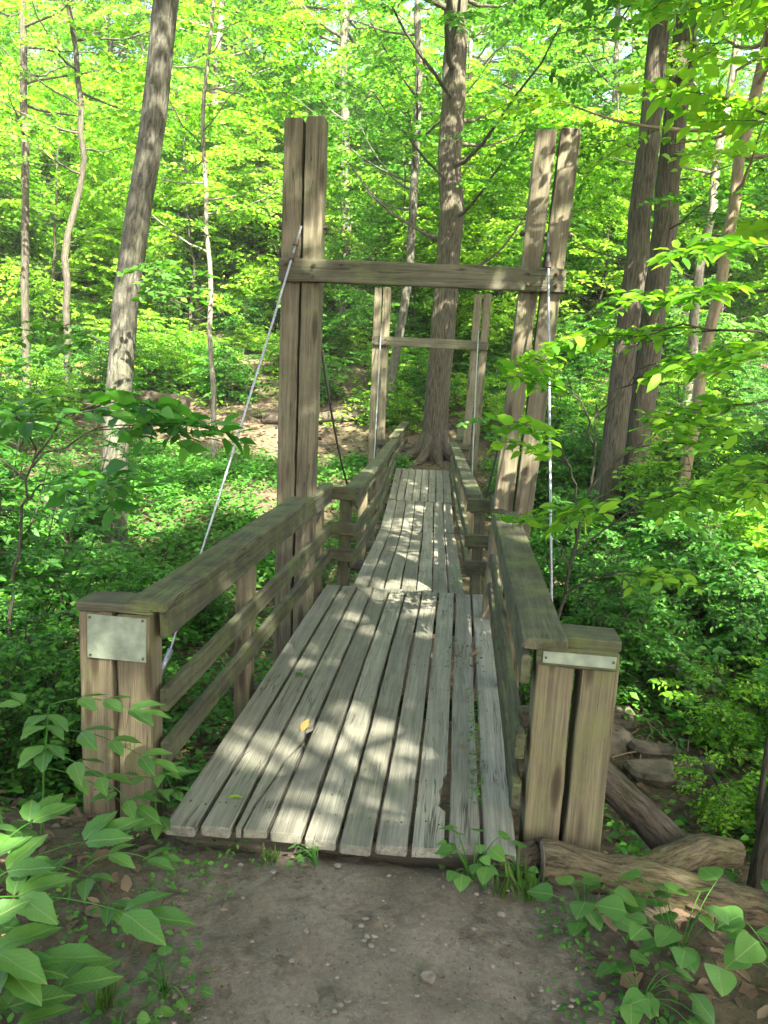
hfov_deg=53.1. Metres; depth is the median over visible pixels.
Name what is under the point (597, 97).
understory tree
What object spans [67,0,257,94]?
hillside tree
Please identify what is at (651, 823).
fallen log
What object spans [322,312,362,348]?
leafy shrub
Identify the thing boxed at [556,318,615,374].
leafy shrub
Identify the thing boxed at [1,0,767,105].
sky
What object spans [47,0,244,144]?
hillside tree
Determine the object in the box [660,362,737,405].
leafy shrub
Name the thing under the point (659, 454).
slope shrub
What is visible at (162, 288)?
leafy shrub
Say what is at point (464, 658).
deck debris
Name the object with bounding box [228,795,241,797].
dry leaf
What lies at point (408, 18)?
hillside tree
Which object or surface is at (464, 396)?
bank shrub
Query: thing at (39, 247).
understory tree
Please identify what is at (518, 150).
understory tree
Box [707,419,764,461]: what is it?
bank shrub
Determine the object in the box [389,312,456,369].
leafy shrub
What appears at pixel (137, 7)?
hillside tree
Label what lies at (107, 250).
understory tree
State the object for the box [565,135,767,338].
understory tree
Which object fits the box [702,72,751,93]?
understory tree
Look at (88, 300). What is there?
bank shrub
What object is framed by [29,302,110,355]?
leafy shrub
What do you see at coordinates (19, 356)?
leafy shrub
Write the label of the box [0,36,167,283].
understory tree
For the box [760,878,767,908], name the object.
heart leaved weed
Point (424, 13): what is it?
hillside tree
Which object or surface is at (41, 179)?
understory tree
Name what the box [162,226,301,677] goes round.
steel cable
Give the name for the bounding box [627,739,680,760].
creek rock
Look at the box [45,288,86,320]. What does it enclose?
leafy shrub
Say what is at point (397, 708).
deck crumbs
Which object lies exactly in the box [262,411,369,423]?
fallen log
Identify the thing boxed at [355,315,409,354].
bank shrub
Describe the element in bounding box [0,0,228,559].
forest tree
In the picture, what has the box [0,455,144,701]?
dense shrub
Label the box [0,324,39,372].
bank shrub
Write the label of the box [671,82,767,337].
understory tree
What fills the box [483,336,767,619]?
forked sapling
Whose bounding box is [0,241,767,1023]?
ground
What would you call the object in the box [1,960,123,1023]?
leafy seedling
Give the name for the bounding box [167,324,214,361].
bank shrub
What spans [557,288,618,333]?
leafy shrub
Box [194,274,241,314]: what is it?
leafy shrub
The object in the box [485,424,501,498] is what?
span cable
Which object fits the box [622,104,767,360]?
understory tree
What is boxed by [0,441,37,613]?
dense shrub
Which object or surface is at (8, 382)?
leafy shrub
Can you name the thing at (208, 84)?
understory tree
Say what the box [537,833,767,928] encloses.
fallen log
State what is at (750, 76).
hillside tree
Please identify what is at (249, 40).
hillside tree
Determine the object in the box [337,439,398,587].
span railing
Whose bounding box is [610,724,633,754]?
creek rock
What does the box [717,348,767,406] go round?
leafy shrub
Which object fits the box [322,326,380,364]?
bank shrub
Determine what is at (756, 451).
leafy shrub
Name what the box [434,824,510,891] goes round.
heart leaved weed
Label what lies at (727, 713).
slope shrub
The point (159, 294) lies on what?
leafy shrub
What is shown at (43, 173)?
understory tree
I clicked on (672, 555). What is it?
slope shrub
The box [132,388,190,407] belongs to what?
fallen log
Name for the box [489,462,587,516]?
slope shrub
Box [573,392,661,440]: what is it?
bank shrub
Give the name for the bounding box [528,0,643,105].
hillside tree
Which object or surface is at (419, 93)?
forest tree
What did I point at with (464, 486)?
span railing
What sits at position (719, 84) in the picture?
understory tree
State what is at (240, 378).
leafy shrub
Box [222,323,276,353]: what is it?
bank shrub
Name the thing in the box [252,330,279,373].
bank shrub
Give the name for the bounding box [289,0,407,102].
hillside tree
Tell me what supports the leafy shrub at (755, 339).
on the ground at (226, 957)
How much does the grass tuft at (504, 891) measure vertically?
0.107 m
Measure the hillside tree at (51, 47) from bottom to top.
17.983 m
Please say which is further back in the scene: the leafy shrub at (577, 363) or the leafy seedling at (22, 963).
the leafy shrub at (577, 363)
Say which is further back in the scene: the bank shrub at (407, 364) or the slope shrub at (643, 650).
the bank shrub at (407, 364)
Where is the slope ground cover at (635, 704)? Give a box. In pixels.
[480,449,767,782]
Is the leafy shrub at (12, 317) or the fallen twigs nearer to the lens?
the fallen twigs
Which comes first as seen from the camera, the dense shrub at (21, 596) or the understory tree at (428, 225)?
the dense shrub at (21, 596)
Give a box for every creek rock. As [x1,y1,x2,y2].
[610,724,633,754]
[613,706,638,728]
[622,758,673,788]
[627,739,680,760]
[674,757,717,775]
[677,780,698,796]
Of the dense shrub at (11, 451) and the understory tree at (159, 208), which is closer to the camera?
the dense shrub at (11, 451)
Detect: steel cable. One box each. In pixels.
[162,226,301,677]
[545,232,552,600]
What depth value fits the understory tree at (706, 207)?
23.57 m
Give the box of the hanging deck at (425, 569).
[349,468,481,601]
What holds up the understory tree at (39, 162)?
on the ground at (226, 957)
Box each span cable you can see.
[321,348,357,509]
[374,323,381,457]
[472,330,478,473]
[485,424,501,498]
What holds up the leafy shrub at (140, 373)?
on the ground at (226, 957)
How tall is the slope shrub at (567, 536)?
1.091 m
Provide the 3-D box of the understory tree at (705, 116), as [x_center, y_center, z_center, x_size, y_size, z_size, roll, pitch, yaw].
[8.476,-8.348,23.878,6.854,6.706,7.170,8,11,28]
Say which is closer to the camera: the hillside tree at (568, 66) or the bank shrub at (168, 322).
the bank shrub at (168, 322)
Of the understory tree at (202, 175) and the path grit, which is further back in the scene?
the understory tree at (202, 175)
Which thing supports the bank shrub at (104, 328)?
on the ground at (226, 957)
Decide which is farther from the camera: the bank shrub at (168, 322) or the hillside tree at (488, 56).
the hillside tree at (488, 56)
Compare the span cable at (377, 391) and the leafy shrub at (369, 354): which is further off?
the leafy shrub at (369, 354)
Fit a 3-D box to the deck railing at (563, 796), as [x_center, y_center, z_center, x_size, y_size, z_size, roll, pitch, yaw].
[0.729,1.136,4.599,0.381,2.042,3.337,3,10,2]
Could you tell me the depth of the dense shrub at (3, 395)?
9.16 m
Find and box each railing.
[76,483,355,820]
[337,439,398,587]
[376,421,409,473]
[449,442,485,609]
[455,426,472,465]
[463,495,621,851]
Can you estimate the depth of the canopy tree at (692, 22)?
7.33 m
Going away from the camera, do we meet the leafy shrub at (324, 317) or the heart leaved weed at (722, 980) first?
the heart leaved weed at (722, 980)
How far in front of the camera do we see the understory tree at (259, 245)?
29.30 m
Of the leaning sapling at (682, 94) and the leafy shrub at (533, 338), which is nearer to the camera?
the leaning sapling at (682, 94)
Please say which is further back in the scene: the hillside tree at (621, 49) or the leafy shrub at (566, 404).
the hillside tree at (621, 49)
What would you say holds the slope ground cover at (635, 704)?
on the ground at (226, 957)
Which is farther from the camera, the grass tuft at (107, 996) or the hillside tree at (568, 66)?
the hillside tree at (568, 66)
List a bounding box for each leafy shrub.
[0,269,52,314]
[0,272,48,334]
[0,276,72,347]
[0,343,74,394]
[0,346,15,369]
[0,367,100,429]
[0,375,41,443]
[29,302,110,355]
[34,324,154,413]
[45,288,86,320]
[48,294,110,332]
[89,265,139,304]
[89,280,148,319]
[133,336,190,393]
[136,309,213,374]
[138,290,185,343]
[139,287,183,326]
[140,276,184,309]
[165,264,215,307]
[185,333,246,378]
[186,339,278,403]
[188,293,259,330]
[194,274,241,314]
[213,294,276,341]
[236,288,280,329]
[278,305,364,361]
[320,351,367,402]
[322,299,333,320]
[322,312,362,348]
[323,285,354,307]
[357,340,424,390]
[359,286,401,319]
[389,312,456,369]
[396,347,468,409]
[407,295,472,349]
[453,319,534,385]
[456,416,602,510]
[457,292,498,337]
[482,362,526,411]
[495,319,574,371]
[523,367,607,444]
[545,385,606,432]
[552,417,604,464]
[555,312,613,395]
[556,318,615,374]
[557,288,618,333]
[559,307,616,361]
[574,399,656,457]
[599,382,676,415]
[651,378,756,482]
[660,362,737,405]
[662,308,739,381]
[664,331,723,358]
[671,304,741,352]
[711,402,765,453]
[716,428,767,476]
[717,347,767,395]
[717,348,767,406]
[724,313,767,353]
[732,386,767,427]
[748,389,767,424]
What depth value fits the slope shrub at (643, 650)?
6.56 m
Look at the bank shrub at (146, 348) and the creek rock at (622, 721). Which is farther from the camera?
the bank shrub at (146, 348)
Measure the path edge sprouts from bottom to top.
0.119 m
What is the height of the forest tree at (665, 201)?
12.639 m
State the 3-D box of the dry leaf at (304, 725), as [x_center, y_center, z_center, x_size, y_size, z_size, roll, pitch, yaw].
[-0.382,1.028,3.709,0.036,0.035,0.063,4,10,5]
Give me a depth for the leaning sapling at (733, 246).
3.81 m
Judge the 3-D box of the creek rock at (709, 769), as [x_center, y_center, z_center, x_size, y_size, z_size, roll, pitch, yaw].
[2.274,1.853,5.638,0.317,0.102,0.198,4,10,5]
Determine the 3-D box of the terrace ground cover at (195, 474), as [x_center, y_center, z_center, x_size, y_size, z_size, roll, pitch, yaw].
[-3.418,-0.131,11.208,7.435,1.713,7.404,4,10,5]
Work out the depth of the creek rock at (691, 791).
5.28 m
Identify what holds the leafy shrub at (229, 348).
on the ground at (226, 957)
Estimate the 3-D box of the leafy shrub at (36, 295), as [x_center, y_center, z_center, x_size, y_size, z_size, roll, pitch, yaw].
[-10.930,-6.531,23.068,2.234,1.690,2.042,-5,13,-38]
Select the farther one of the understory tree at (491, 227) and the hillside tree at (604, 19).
the hillside tree at (604, 19)
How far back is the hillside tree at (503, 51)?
34.50 m
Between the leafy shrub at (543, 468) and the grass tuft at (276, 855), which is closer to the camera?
the grass tuft at (276, 855)
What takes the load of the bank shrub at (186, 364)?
on the ground at (226, 957)
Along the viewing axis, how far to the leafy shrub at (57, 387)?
14.75 m
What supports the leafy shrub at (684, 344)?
on the ground at (226, 957)
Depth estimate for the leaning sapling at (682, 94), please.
5.29 m
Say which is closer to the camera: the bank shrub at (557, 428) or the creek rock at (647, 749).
the creek rock at (647, 749)
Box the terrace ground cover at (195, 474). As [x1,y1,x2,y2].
[8,422,415,647]
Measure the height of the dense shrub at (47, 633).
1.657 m
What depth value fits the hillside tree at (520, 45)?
30.02 m
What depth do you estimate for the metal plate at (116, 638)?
3.11 m
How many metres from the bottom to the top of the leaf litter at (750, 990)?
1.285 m
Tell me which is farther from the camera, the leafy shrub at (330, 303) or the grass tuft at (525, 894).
the leafy shrub at (330, 303)
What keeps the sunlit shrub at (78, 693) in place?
on the ground at (226, 957)
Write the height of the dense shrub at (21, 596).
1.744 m
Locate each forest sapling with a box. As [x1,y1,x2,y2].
[70,0,345,462]
[577,0,767,893]
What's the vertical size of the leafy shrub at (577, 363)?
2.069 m
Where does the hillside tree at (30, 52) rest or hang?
on the ground at (226, 957)
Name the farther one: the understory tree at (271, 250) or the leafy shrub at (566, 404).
the understory tree at (271, 250)
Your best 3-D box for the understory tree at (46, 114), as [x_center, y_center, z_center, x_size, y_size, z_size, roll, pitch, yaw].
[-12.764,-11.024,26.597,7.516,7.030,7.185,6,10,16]
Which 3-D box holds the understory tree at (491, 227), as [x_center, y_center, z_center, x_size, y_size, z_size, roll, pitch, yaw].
[3.585,-6.388,18.939,6.543,6.990,6.635,1,10,-8]
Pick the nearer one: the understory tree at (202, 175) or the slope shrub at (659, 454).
the slope shrub at (659, 454)
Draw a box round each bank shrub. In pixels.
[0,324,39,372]
[0,377,69,425]
[11,343,83,390]
[70,293,148,345]
[74,308,158,355]
[75,333,178,383]
[136,336,225,394]
[152,310,203,341]
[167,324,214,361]
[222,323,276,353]
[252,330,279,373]
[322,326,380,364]
[348,382,424,433]
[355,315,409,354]
[371,347,452,391]
[450,370,501,409]
[450,375,526,441]
[452,330,505,369]
[478,346,532,382]
[520,409,586,451]
[546,366,607,412]
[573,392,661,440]
[593,378,680,411]
[656,436,741,471]
[667,376,741,416]
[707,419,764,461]
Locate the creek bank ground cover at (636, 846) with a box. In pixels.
[602,772,765,883]
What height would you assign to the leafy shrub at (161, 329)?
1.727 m
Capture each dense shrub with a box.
[0,367,65,536]
[0,378,40,471]
[0,421,106,648]
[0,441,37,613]
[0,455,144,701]
[0,525,58,636]
[0,580,80,779]
[0,580,80,807]
[6,404,156,616]
[10,460,72,573]
[17,629,82,793]
[66,530,198,672]
[80,526,161,591]
[162,664,177,724]
[186,591,234,630]
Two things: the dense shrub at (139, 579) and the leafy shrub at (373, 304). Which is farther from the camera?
the leafy shrub at (373, 304)
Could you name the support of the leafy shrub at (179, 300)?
on the ground at (226, 957)
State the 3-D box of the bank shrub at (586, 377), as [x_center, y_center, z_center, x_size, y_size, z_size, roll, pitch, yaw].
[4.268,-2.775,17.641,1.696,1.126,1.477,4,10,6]
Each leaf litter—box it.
[0,680,767,1023]
[3,284,765,468]
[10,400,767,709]
[113,856,592,1023]
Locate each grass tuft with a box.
[83,972,118,1016]
[260,844,280,863]
[286,842,318,866]
[492,870,513,899]
[505,847,549,904]
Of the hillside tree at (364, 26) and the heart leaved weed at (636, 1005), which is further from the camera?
the hillside tree at (364, 26)
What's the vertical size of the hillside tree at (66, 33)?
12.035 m
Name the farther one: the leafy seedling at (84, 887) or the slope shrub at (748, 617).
the slope shrub at (748, 617)
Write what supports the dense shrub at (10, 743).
on the ground at (226, 957)
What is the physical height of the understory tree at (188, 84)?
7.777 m
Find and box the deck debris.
[446,645,483,671]
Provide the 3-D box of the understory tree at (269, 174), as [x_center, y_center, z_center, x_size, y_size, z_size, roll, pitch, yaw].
[-5.228,-8.098,21.238,7.109,7.595,7.208,10,12,36]
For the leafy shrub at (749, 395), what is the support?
on the ground at (226, 957)
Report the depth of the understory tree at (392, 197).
20.84 m
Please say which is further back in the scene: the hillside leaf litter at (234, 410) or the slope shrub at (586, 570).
the hillside leaf litter at (234, 410)
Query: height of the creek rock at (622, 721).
0.220 m
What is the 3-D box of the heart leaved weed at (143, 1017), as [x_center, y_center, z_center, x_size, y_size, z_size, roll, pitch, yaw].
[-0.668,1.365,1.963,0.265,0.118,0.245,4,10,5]
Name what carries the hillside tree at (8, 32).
on the ground at (226, 957)
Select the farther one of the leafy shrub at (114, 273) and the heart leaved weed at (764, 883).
the leafy shrub at (114, 273)
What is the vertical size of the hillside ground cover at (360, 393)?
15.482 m
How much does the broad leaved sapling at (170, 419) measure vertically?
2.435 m
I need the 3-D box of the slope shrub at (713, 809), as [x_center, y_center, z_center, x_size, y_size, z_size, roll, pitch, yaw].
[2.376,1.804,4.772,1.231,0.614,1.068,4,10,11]
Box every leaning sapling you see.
[523,233,767,845]
[612,0,767,256]
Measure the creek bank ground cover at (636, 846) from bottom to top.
0.695 m
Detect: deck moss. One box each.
[450,562,462,586]
[467,689,485,802]
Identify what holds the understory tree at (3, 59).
on the ground at (226, 957)
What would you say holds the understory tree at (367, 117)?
on the ground at (226, 957)
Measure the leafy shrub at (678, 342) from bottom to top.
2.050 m
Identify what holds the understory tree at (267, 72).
on the ground at (226, 957)
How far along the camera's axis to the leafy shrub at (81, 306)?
21.56 m
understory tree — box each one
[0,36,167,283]
[0,54,107,293]
[0,66,137,305]
[0,72,134,289]
[0,82,185,352]
[0,88,73,261]
[0,128,61,321]
[0,145,85,334]
[4,72,123,247]
[14,153,174,297]
[40,73,230,272]
[40,174,201,292]
[53,68,283,341]
[62,64,242,294]
[113,92,282,273]
[126,61,260,247]
[144,82,333,315]
[171,57,269,111]
[175,123,381,335]
[178,44,203,77]
[182,93,354,293]
[195,101,292,254]
[212,53,353,211]
[217,131,385,315]
[225,47,438,311]
[243,160,334,262]
[261,58,441,312]
[276,24,533,362]
[294,88,435,287]
[326,167,506,334]
[327,82,438,287]
[327,134,496,313]
[356,79,605,348]
[368,111,528,302]
[391,83,679,359]
[419,106,579,309]
[429,175,553,301]
[461,179,627,329]
[466,138,617,309]
[496,94,750,345]
[500,50,720,363]
[562,105,766,322]
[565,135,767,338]
[576,29,743,264]
[580,87,638,136]
[603,162,765,344]
[612,154,749,321]
[622,68,746,102]
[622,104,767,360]
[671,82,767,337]
[672,182,767,320]
[685,70,767,341]
[696,47,764,145]
[696,127,763,319]
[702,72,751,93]
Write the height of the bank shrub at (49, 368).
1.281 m
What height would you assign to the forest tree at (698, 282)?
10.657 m
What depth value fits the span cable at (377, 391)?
12.31 m
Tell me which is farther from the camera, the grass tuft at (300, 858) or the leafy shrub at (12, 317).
the leafy shrub at (12, 317)
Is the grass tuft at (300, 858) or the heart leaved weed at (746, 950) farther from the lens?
the grass tuft at (300, 858)
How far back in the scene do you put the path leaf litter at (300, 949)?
2.39 m
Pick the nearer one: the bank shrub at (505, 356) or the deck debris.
the deck debris
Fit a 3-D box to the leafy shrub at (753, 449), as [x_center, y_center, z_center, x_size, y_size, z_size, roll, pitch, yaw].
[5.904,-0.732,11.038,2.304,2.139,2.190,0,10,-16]
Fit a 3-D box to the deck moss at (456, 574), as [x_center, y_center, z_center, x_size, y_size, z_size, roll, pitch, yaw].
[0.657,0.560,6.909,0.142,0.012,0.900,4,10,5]
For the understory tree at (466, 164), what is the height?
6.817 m
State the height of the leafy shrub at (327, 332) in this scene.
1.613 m
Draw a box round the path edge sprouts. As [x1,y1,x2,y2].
[0,830,692,1023]
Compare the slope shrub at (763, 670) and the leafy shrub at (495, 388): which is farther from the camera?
the leafy shrub at (495, 388)
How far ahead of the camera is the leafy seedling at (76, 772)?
2.73 m
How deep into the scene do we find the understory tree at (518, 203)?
22.34 m
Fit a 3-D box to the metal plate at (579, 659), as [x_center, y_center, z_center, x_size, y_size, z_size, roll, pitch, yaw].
[0.722,0.546,2.835,0.266,0.049,0.008,4,10,5]
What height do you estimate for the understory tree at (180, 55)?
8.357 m
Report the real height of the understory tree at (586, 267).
7.568 m
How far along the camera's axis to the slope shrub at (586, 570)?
7.83 m
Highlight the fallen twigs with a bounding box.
[0,699,756,872]
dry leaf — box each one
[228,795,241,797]
[300,719,308,730]
[598,910,616,931]
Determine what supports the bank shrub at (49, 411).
on the ground at (226, 957)
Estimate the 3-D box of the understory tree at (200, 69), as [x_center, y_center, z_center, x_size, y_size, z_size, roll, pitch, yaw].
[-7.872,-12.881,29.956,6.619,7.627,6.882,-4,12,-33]
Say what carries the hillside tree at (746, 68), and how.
on the ground at (226, 957)
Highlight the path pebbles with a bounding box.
[159,863,591,1023]
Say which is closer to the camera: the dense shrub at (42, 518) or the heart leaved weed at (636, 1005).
the heart leaved weed at (636, 1005)
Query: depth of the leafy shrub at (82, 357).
16.16 m
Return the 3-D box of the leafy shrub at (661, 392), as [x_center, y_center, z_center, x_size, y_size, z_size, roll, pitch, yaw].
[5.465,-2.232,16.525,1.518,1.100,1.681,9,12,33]
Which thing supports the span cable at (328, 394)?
attached to the bridge tower at (312, 270)
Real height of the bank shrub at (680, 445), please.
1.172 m
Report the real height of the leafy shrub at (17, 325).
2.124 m
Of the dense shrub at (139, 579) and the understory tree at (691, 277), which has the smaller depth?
the dense shrub at (139, 579)
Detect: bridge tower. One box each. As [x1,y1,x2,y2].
[273,116,581,752]
[368,287,491,478]
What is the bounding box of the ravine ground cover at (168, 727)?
[0,629,273,818]
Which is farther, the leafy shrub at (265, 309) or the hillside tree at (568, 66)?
the hillside tree at (568, 66)
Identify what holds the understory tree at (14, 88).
on the ground at (226, 957)
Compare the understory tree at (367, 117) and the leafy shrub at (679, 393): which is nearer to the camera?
the leafy shrub at (679, 393)
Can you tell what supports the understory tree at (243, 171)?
on the ground at (226, 957)
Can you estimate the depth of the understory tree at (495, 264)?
26.46 m
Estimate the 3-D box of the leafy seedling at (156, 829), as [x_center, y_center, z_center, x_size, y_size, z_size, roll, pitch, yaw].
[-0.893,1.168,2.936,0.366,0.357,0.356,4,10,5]
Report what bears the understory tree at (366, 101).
on the ground at (226, 957)
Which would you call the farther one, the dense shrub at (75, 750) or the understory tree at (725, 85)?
the understory tree at (725, 85)
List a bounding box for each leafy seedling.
[0,691,179,833]
[0,793,197,1006]
[0,807,43,852]
[0,816,183,925]
[0,855,112,1013]
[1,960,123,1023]
[89,762,198,839]
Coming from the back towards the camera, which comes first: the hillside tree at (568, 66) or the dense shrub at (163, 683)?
the hillside tree at (568, 66)
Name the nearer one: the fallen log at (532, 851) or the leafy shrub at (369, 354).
the fallen log at (532, 851)
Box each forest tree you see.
[0,0,142,387]
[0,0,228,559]
[0,0,244,416]
[303,0,550,419]
[318,0,637,468]
[478,0,767,541]
[488,0,767,519]
[497,0,716,529]
[574,19,767,447]
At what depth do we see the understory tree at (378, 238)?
23.04 m
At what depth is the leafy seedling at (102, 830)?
2.11 m
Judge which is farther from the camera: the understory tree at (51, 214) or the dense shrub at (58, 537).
the understory tree at (51, 214)
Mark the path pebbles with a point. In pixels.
(428, 976)
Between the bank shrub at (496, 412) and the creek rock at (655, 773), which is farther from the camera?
the bank shrub at (496, 412)
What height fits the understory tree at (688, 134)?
7.484 m
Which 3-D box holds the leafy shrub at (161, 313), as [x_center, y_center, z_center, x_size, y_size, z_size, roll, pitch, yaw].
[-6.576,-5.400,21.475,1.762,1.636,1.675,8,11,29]
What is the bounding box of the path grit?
[113,842,621,1023]
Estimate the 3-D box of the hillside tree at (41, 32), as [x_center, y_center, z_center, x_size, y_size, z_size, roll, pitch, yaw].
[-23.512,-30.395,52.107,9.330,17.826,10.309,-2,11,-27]
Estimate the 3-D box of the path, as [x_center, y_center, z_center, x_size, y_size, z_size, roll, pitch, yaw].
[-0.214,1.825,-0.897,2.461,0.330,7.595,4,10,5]
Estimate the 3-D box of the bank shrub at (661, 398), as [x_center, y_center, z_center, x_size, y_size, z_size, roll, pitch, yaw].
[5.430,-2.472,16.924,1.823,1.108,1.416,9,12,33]
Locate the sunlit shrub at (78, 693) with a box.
[13,623,80,793]
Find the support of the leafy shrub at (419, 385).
on the ground at (226, 957)
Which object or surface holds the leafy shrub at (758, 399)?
on the ground at (226, 957)
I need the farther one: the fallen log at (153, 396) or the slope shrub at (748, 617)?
the fallen log at (153, 396)
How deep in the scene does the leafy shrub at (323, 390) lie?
17.78 m
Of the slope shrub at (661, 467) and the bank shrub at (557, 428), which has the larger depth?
the bank shrub at (557, 428)
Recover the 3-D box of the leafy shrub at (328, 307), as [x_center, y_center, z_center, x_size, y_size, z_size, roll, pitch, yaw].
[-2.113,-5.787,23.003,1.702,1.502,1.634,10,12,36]
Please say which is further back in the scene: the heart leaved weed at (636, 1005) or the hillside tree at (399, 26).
the hillside tree at (399, 26)
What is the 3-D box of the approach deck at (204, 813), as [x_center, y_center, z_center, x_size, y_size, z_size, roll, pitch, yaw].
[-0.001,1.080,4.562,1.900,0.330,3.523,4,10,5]
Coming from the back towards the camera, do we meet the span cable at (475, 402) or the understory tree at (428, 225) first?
the understory tree at (428, 225)
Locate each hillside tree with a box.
[0,0,78,140]
[0,0,95,69]
[0,0,105,72]
[0,0,126,78]
[0,0,147,138]
[3,0,214,201]
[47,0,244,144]
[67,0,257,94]
[84,0,336,324]
[114,1,280,103]
[182,0,318,91]
[214,0,442,344]
[216,4,309,76]
[278,0,443,147]
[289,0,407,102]
[333,7,441,104]
[347,0,585,295]
[350,0,440,89]
[404,0,517,97]
[413,0,629,160]
[473,5,610,103]
[475,0,611,136]
[497,0,733,292]
[517,16,609,94]
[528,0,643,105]
[547,0,729,118]
[557,3,670,113]
[627,0,767,153]
[702,23,766,95]
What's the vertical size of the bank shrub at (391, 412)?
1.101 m
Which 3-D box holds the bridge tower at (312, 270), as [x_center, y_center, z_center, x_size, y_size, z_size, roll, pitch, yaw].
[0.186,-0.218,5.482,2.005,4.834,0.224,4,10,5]
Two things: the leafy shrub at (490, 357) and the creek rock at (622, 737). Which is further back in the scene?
the leafy shrub at (490, 357)
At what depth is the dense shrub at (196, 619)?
8.02 m
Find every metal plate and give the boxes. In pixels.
[87,614,146,662]
[543,651,616,668]
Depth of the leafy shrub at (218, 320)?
22.62 m
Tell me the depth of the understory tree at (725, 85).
30.24 m
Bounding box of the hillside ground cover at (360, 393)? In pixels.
[0,264,767,436]
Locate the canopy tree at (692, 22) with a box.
[630,0,767,32]
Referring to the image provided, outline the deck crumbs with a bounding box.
[225,598,508,822]
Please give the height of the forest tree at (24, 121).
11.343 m
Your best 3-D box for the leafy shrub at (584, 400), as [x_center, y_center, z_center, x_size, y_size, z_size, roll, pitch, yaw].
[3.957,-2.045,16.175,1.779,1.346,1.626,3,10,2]
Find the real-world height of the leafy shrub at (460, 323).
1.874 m
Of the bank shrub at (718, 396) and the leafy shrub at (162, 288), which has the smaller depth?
the bank shrub at (718, 396)
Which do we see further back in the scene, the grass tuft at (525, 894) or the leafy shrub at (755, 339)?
the leafy shrub at (755, 339)
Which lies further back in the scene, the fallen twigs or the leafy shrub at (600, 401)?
the leafy shrub at (600, 401)
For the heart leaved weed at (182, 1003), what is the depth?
2.17 m
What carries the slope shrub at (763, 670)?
on the ground at (226, 957)
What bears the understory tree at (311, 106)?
on the ground at (226, 957)
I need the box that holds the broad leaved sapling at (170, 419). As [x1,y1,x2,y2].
[0,388,256,759]
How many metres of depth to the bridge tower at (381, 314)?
13.08 m
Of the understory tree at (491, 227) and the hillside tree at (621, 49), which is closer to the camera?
the understory tree at (491, 227)
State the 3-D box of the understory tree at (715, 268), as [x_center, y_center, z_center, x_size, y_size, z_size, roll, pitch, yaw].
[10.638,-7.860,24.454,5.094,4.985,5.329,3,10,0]
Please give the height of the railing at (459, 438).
0.962 m
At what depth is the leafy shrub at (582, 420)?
13.04 m
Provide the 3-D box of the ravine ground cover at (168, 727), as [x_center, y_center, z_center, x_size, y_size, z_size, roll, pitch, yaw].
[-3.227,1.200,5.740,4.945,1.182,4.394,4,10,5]
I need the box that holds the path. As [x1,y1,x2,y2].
[151,856,570,1023]
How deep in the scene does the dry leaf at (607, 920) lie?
2.50 m
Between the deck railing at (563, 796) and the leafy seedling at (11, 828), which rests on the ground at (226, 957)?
the leafy seedling at (11, 828)
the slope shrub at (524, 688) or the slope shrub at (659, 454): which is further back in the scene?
the slope shrub at (659, 454)
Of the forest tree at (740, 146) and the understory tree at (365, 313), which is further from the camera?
the understory tree at (365, 313)
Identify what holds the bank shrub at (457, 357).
on the ground at (226, 957)
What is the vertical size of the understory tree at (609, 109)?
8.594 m
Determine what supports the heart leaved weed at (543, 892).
on the ground at (226, 957)
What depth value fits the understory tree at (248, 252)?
29.56 m
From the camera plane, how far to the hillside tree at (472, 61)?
23.43 m
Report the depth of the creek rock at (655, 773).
5.45 m
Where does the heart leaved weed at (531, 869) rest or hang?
on the ground at (226, 957)
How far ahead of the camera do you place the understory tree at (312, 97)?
23.34 m
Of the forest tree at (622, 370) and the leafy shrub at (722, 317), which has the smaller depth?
the forest tree at (622, 370)
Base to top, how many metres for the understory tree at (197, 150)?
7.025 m
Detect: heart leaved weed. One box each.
[80,997,175,1023]
[117,945,212,1017]
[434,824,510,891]
[492,840,538,886]
[527,872,637,936]
[595,867,736,996]
[595,949,714,1023]
[714,905,767,969]
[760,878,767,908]
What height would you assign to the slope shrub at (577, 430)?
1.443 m
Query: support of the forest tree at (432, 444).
on the ground at (226, 957)
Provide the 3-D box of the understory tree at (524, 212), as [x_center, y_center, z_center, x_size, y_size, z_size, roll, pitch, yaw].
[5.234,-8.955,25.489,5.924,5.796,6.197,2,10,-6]
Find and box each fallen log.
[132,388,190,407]
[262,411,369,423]
[480,836,546,881]
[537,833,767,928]
[605,761,732,882]
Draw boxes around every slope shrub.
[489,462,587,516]
[518,657,619,730]
[530,487,638,569]
[535,526,660,624]
[545,416,601,491]
[549,557,730,712]
[588,483,767,635]
[610,446,767,548]
[647,655,767,773]
[650,442,713,490]
[671,746,767,853]
[678,491,767,601]
[681,541,767,673]
[693,397,767,485]
[747,652,767,702]
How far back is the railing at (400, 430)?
14.13 m
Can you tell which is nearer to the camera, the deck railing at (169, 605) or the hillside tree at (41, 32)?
the deck railing at (169, 605)
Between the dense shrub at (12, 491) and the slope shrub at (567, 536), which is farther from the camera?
the slope shrub at (567, 536)
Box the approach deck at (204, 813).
[165,584,529,869]
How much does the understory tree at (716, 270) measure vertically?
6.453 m
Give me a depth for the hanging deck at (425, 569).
8.71 m
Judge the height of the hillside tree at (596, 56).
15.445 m
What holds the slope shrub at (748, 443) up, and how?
on the ground at (226, 957)
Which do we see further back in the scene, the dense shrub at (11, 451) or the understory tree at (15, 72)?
the understory tree at (15, 72)
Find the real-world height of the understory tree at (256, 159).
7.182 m
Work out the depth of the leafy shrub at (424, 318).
21.14 m
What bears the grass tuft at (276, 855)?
on the ground at (226, 957)
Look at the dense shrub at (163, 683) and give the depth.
6.35 m
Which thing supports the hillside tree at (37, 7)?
on the ground at (226, 957)
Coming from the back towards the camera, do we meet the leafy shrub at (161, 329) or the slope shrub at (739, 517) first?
the leafy shrub at (161, 329)

